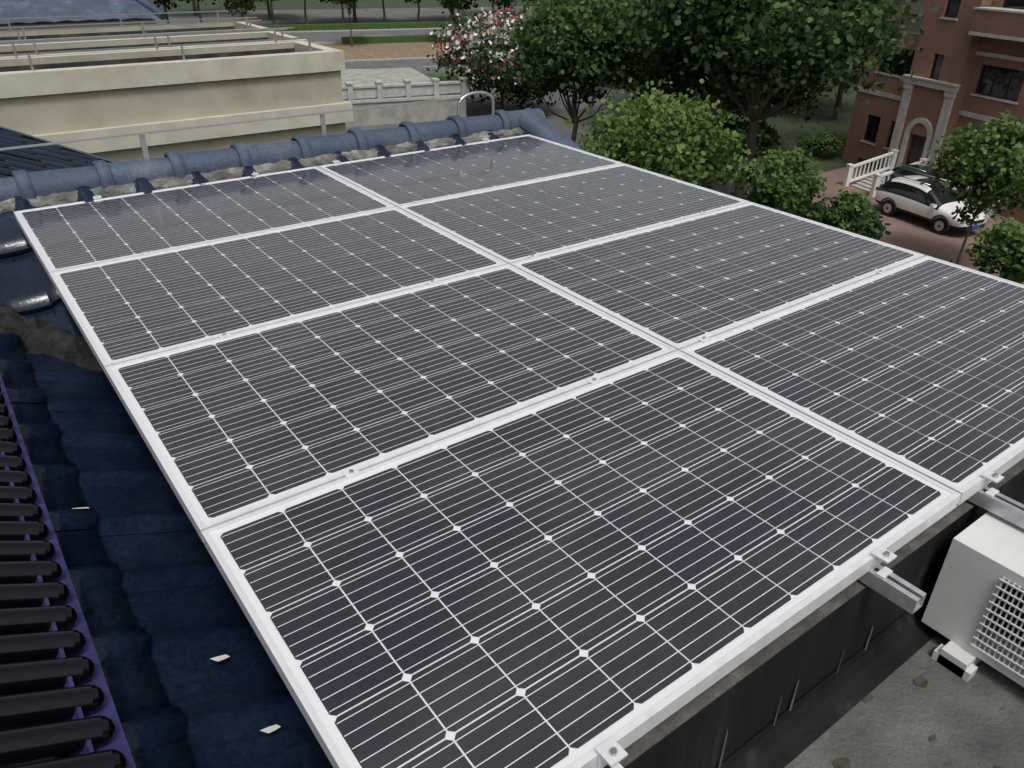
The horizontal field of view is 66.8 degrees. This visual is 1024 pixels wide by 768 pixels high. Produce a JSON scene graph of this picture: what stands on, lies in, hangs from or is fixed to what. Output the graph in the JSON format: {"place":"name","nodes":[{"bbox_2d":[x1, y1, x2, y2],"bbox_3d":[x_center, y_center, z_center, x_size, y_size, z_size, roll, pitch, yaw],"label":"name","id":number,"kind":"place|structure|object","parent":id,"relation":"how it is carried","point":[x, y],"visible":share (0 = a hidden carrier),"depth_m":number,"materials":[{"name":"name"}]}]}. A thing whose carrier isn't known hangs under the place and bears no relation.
{"place":"outdoors","nodes":[
{"label":"outdoors","id":0,"kind":"place"},
{"bbox_2d":[0,126,534,767],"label":"tile roof","id":1,"kind":"structure","parent":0,"point":[192,674],"depth_m":2.33,"materials":[{"name":"blue tile"}]},
{"bbox_2d":[0,374,135,767],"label":"solar water heater","id":2,"kind":"object","parent":1,"relation":"on","point":[51,670],"visible":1,"depth_m":1.68,"materials":[{"name":"black glass"}]},
{"bbox_2d":[0,91,494,159],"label":"railing","id":3,"kind":"object","parent":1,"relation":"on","point":[145,148],"visible":0.9,"depth_m":4.67,"materials":[{"name":"silver metal"}]},
{"bbox_2d":[0,108,583,371],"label":"ridge tiles","id":4,"kind":"object","parent":1,"relation":"on","point":[101,178],"visible":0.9,"depth_m":4.57,"materials":[{"name":"blue ceramic"}]},
{"bbox_2d":[51,280,1023,767],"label":"flat roof terrace","id":5,"kind":"structure","parent":1,"relation":"attached to","point":[853,674],"depth_m":1.93,"materials":[{"name":"concrete"}]},
{"bbox_2d":[14,134,1023,767],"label":"solar array","id":6,"kind":"object","parent":5,"relation":"on","point":[518,542],"visible":1,"depth_m":2.37,"materials":[{"name":"glass"}]},
{"bbox_2d":[93,137,1023,767],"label":"clamps","id":7,"kind":"object","parent":5,"relation":"on","point":[877,577],"visible":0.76,"depth_m":1.85,"materials":[{"name":"metal"}]},
{"bbox_2d":[921,511,1023,686],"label":"air conditioner unit","id":8,"kind":"object","parent":5,"relation":"on","point":[974,612],"visible":1,"depth_m":2.06,"materials":[{"name":"paint"}]},
{"bbox_2d":[148,0,860,202],"bbox_3d":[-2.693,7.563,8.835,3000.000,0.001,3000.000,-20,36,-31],"label":"ground","id":9,"kind":"structure","parent":0,"point":[789,131],"depth_m":59.60,"materials":[{"name":"green plant"}]},
{"bbox_2d":[0,10,353,161],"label":"neighbour terraces","id":10,"kind":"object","parent":9,"relation":"on","point":[63,84],"visible":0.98,"depth_m":15.61,"materials":[{"name":"beige paint"}]},
{"bbox_2d":[0,0,166,30],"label":"tile roof","id":11,"kind":"structure","parent":10,"relation":"on","point":[26,8],"depth_m":22.06,"materials":[{"name":"blue roof tile"}]},
{"bbox_2d":[565,75,763,194],"bbox_3d":[5.061,-6.932,27.204,6.305,7.059,5.910,-20,36,-31],"label":"bush","id":12,"kind":"object","parent":9,"relation":"on","point":[671,139],"visible":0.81,"depth_m":25.44,"materials":[{"name":"green plant"}]},
{"bbox_2d":[705,94,714,111],"bbox_3d":[14.758,-26.157,54.477,14.760,13.484,14.263,-20,36,-31],"label":"tree","id":13,"kind":"object","parent":9,"relation":"on","point":[710,100],"depth_m":57.38,"materials":[{"name":"green plant"}]},
{"bbox_2d":[710,112,784,155],"bbox_3d":[13.270,-14.629,45.751,4.945,2.144,4.878,-20,36,-31],"label":"shrub","id":14,"kind":"object","parent":9,"relation":"on","point":[767,135],"visible":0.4,"depth_m":44.80,"materials":[{"name":"green plant"}]},
{"bbox_2d":[594,0,938,198],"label":"camphor tree","id":15,"kind":"object","parent":9,"relation":"on","point":[802,39],"visible":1,"depth_m":28.76,"materials":[{"name":"green plant"}]},
{"bbox_2d":[699,70,838,152],"bbox_3d":[14.355,-17.303,44.895,8.388,7.684,8.842,-20,36,-31],"label":"dark tree","id":16,"kind":"object","parent":9,"relation":"on","point":[793,99],"visible":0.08,"depth_m":43.60,"materials":[{"name":"green plant"}]},
{"bbox_2d":[734,143,829,215],"bbox_3d":[9.808,-6.282,28.498,3.289,4.754,3.520,0,30,-2],"label":"bush","id":17,"kind":"object","parent":9,"relation":"on","point":[776,187],"visible":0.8,"depth_m":27.53,"materials":[{"name":"green plant"}]},
{"bbox_2d":[797,128,846,156],"bbox_3d":[18.544,-14.209,45.717,2.997,1.597,3.050,-20,36,-31],"label":"bush","id":18,"kind":"object","parent":9,"relation":"on","point":[831,143],"visible":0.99,"depth_m":45.29,"materials":[{"name":"green plant"}]},
{"bbox_2d":[822,189,875,235],"bbox_3d":[12.591,-5.837,29.479,1.917,3.084,2.438,14,32,22],"label":"bush","id":19,"kind":"object","parent":9,"relation":"on","point":[851,212],"visible":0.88,"depth_m":28.74,"materials":[{"name":"green plant"}]},
{"bbox_2d":[830,8,872,119],"bbox_3d":[23.524,-25.108,52.843,12.001,13.551,12.545,21,36,31],"label":"tree","id":20,"kind":"object","parent":9,"relation":"on","point":[836,115],"visible":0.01,"depth_m":55.02,"materials":[{"name":"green plant"}]},
{"bbox_2d":[842,0,1023,223],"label":"brick villa","id":21,"kind":"object","parent":9,"relation":"on","point":[966,65],"visible":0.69,"depth_m":37.86,"materials":[{"name":"red brick"}]},
{"bbox_2d":[964,217,1023,283],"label":"bush","id":22,"kind":"object","parent":9,"relation":"on","point":[1004,249],"visible":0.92,"depth_m":22.83,"materials":[{"name":"green plant"}]},
{"bbox_2d":[152,6,868,196],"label":"roads","id":23,"kind":"structure","parent":0,"point":[412,55],"depth_m":93.59,"materials":[{"name":"grey asphalt"}]},
{"bbox_2d":[153,0,182,23],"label":"tree","id":24,"kind":"object","parent":23,"relation":"on","point":[164,4],"visible":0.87,"depth_m":100.10,"materials":[{"name":"green plant"}]},
{"bbox_2d":[192,0,197,15],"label":"tree","id":25,"kind":"object","parent":23,"relation":"on","point":[194,7],"visible":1,"depth_m":116.65,"materials":[{"name":"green plant"}]},
{"bbox_2d":[183,0,215,21],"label":"tree","id":26,"kind":"object","parent":23,"relation":"on","point":[198,7],"visible":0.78,"depth_m":100.95,"materials":[{"name":"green plant"}]},
{"bbox_2d":[218,0,265,19],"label":"street tree","id":27,"kind":"object","parent":23,"relation":"on","point":[245,5],"visible":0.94,"depth_m":81.20,"materials":[{"name":"green plant"}]},
{"bbox_2d":[266,0,272,19],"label":"tree","id":28,"kind":"object","parent":23,"relation":"on","point":[269,11],"visible":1,"depth_m":113.17,"materials":[{"name":"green plant"}]},
{"bbox_2d":[270,0,277,24],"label":"tree","id":29,"kind":"object","parent":23,"relation":"on","point":[273,18],"visible":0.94,"depth_m":101.93,"materials":[{"name":"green plant"}]},
{"bbox_2d":[304,0,307,23],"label":"tree","id":30,"kind":"object","parent":23,"relation":"on","point":[305,17],"visible":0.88,"depth_m":104.36,"materials":[{"name":"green plant"}]},
{"bbox_2d":[319,0,344,22],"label":"tree","id":31,"kind":"object","parent":23,"relation":"on","point":[343,20],"visible":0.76,"depth_m":107.01,"materials":[{"name":"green plant"}]},
{"bbox_2d":[330,0,366,46],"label":"street tree","id":32,"kind":"object","parent":23,"relation":"on","point":[348,2],"visible":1,"depth_m":86.12,"materials":[{"name":"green plant"}]},
{"bbox_2d":[353,4,356,22],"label":"tree","id":33,"kind":"object","parent":23,"relation":"on","point":[354,17],"visible":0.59,"depth_m":110.95,"materials":[{"name":"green plant"}]},
{"bbox_2d":[259,20,491,86],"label":"street hedges","id":34,"kind":"object","parent":23,"relation":"on","point":[377,39],"visible":0.08,"depth_m":99.83,"materials":[{"name":"green plant"}]},
{"bbox_2d":[382,0,385,22],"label":"tree","id":35,"kind":"object","parent":23,"relation":"on","point":[384,17],"visible":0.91,"depth_m":111.26,"materials":[{"name":"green plant"}]},
{"bbox_2d":[404,0,420,21],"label":"tree","id":36,"kind":"object","parent":23,"relation":"on","point":[418,14],"visible":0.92,"depth_m":110.75,"materials":[{"name":"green plant"}]},
{"bbox_2d":[437,0,466,27],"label":"street tree","id":37,"kind":"object","parent":23,"relation":"on","point":[444,3],"visible":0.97,"depth_m":88.26,"materials":[{"name":"green plant"}]},
{"bbox_2d":[441,0,477,24],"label":"tree","id":38,"kind":"object","parent":23,"relation":"on","point":[466,6],"visible":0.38,"depth_m":108.66,"materials":[{"name":"green plant"}]},
{"bbox_2d":[489,0,516,13],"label":"tree","id":39,"kind":"object","parent":23,"relation":"on","point":[505,3],"visible":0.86,"depth_m":109.18,"materials":[{"name":"green plant"}]},
{"bbox_2d":[522,0,547,7],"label":"street tree","id":40,"kind":"object","parent":23,"relation":"on","point":[533,0],"visible":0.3,"depth_m":93.82,"materials":[{"name":"green plant"}]},
{"bbox_2d":[346,81,711,189],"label":"concrete paving","id":41,"kind":"structure","parent":0,"point":[477,109],"depth_m":58.03,"materials":[{"name":"concrete"}]},
{"bbox_2d":[341,67,465,126],"bbox_3d":[-11.371,-21.948,57.173,12.060,2.720,14.740,-10,32,-19],"label":"bridge balustrade","id":42,"kind":"object","parent":41,"relation":"on","point":[362,88],"visible":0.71,"depth_m":52.24,"materials":[{"name":"concrete"}]},
{"bbox_2d":[426,2,556,109],"bbox_3d":[-0.746,-22.899,54.111,11.010,7.750,11.626,-20,36,-31],"label":"oleander shrub","id":43,"kind":"object","parent":41,"relation":"on","point":[471,47],"visible":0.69,"depth_m":52.65,"materials":[{"name":"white plant"}]},
{"bbox_2d":[498,0,644,141],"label":"camphor tree","id":44,"kind":"object","parent":41,"relation":"on","point":[562,50],"visible":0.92,"depth_m":35.44,"materials":[{"name":"green plant"}]},
{"bbox_2d":[594,0,783,114],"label":"camphor tree","id":45,"kind":"object","parent":41,"relation":"on","point":[655,71],"visible":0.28,"depth_m":35.42,"materials":[{"name":"green plant"}]},
{"bbox_2d":[812,166,1023,284],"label":"brick paving","id":46,"kind":"structure","parent":0,"point":[912,233],"depth_m":34.14,"materials":[{"name":"brown brick"}]},
{"bbox_2d":[799,202,890,240],"bbox_3d":[13.347,-6.612,31.934,4.015,2.017,4.227,11,31,17],"label":"shrub","id":47,"kind":"object","parent":46,"relation":"on","point":[876,229],"visible":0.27,"depth_m":31.28,"materials":[{"name":"green plant"}]},
{"bbox_2d":[899,161,937,171],"bbox_3d":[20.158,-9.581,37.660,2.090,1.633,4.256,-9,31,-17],"label":"roof rack","id":48,"kind":"object","parent":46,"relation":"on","point":[916,168],"depth_m":37.79,"materials":[{"name":"metal"}]},
{"bbox_2d":[884,164,961,196],"bbox_3d":[20.159,-9.677,37.605,1.704,1.346,4.182,-9,31,-17],"label":"car","id":49,"kind":"object","parent":46,"relation":"on","point":[903,170],"visible":0.14,"depth_m":37.78,"materials":[{"name":"black"}]},
{"bbox_2d":[875,175,987,229],"bbox_3d":[18.890,-8.302,34.945,1.920,1.516,4.710,-13,33,-22],"label":"white suv","id":50,"kind":"object","parent":46,"relation":"on","point":[912,197],"visible":0.76,"depth_m":34.54,"materials":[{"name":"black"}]},
{"bbox_2d":[875,171,990,233],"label":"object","id":51,"kind":"object","parent":46,"relation":"on","point":[940,225],"visible":0.46,"depth_m":33.96,"materials":[{"name":"black rubber"}]},
{"bbox_2d":[919,109,1023,264],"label":"young tree","id":52,"kind":"object","parent":46,"relation":"on","point":[988,167],"visible":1,"depth_m":28.09,"materials":[{"name":"green plant"}]}
]}

